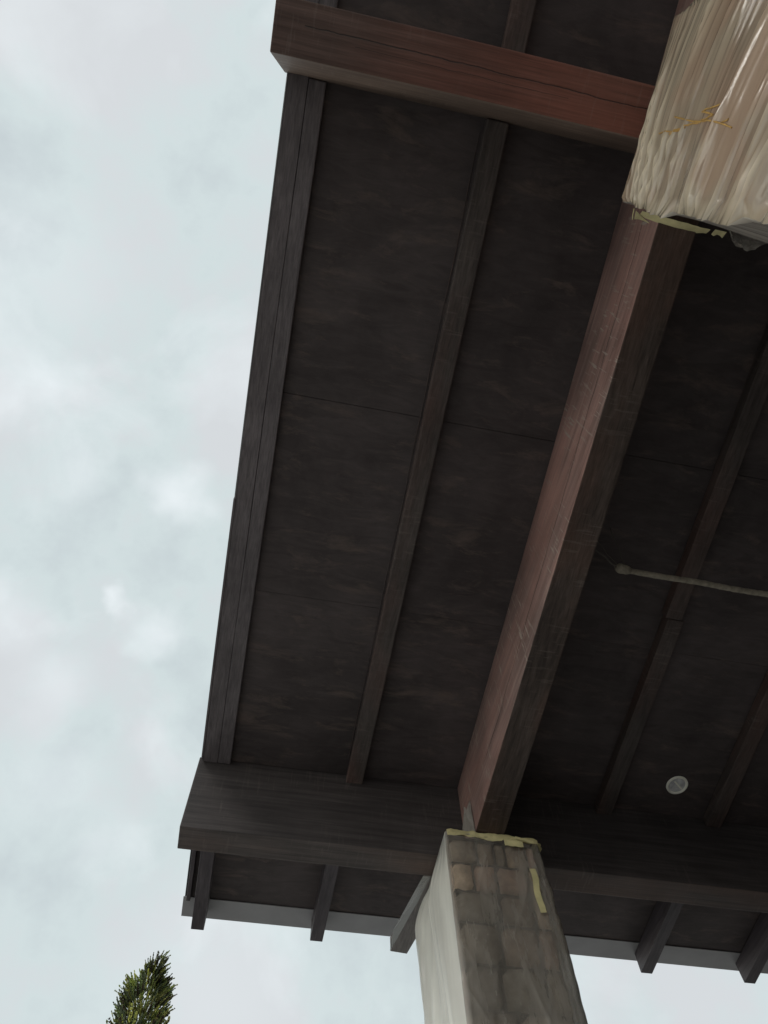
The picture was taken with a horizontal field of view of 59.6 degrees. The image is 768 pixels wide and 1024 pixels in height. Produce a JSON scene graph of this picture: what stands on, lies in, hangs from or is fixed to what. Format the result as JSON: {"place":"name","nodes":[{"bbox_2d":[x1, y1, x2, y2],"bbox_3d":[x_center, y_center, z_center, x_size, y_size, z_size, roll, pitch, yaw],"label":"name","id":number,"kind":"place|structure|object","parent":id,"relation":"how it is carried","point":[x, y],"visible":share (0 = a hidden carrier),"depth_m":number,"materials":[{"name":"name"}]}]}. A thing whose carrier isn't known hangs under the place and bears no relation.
{"place":"outdoors","nodes":[
{"label":"outdoors","id":0,"kind":"place"},
{"bbox_2d":[106,950,177,1023],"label":"conifer tree","id":1,"kind":"object","parent":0,"point":[159,989],"visible":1,"depth_m":5.21,"materials":[{"name":"green plant"}]},
{"bbox_2d":[0,0,767,1023],"label":"sky","id":2,"kind":"structure","parent":0,"point":[139,139],"materials":[{"name":"white"}]},
{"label":"porch floor","id":3,"kind":"structure","parent":0,"visible":0},
{"bbox_2d":[445,836,574,1023],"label":"stone column","id":4,"kind":"structure","parent":3,"relation":"on","point":[510,966],"depth_m":2.56,"materials":[{"name":"beige stone"}]},
{"bbox_2d":[177,0,767,983],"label":"porch roof","id":5,"kind":"structure","parent":4,"relation":"on","point":[509,368],"depth_m":2.81,"materials":[{"name":"brown wood"}]},
{"bbox_2d":[666,776,687,793],"bbox_3d":[1.488,1.387,3.402,0.112,0.020,0.111,9,-65,-6],"label":"downlight","id":6,"kind":"object","parent":5,"relation":"attached to","point":[677,785],"visible":1,"depth_m":3.40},
{"bbox_2d":[595,527,767,596],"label":"conduit pipe","id":7,"kind":"object","parent":5,"relation":"attached to","point":[619,568],"visible":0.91,"depth_m":2.79,"materials":[{"name":"metal"}]},
{"bbox_2d":[415,801,587,1023],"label":"plastic wrap","id":8,"kind":"object","parent":4,"relation":"attached to","point":[439,970],"visible":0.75,"depth_m":2.61,"materials":[{"name":"plastic"}]},
{"bbox_3d":[1.121,-0.313,0.300,0.565,3.960,0.497,9,-65,-6],"label":"stone column","id":9,"kind":"object","parent":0,"visible":0},
{"bbox_2d":[622,0,767,250],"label":"plastic wrap","id":10,"kind":"object","parent":9,"relation":"attached to","point":[701,153],"visible":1,"depth_m":1.59,"materials":[{"name":"plastic"}]}
]}

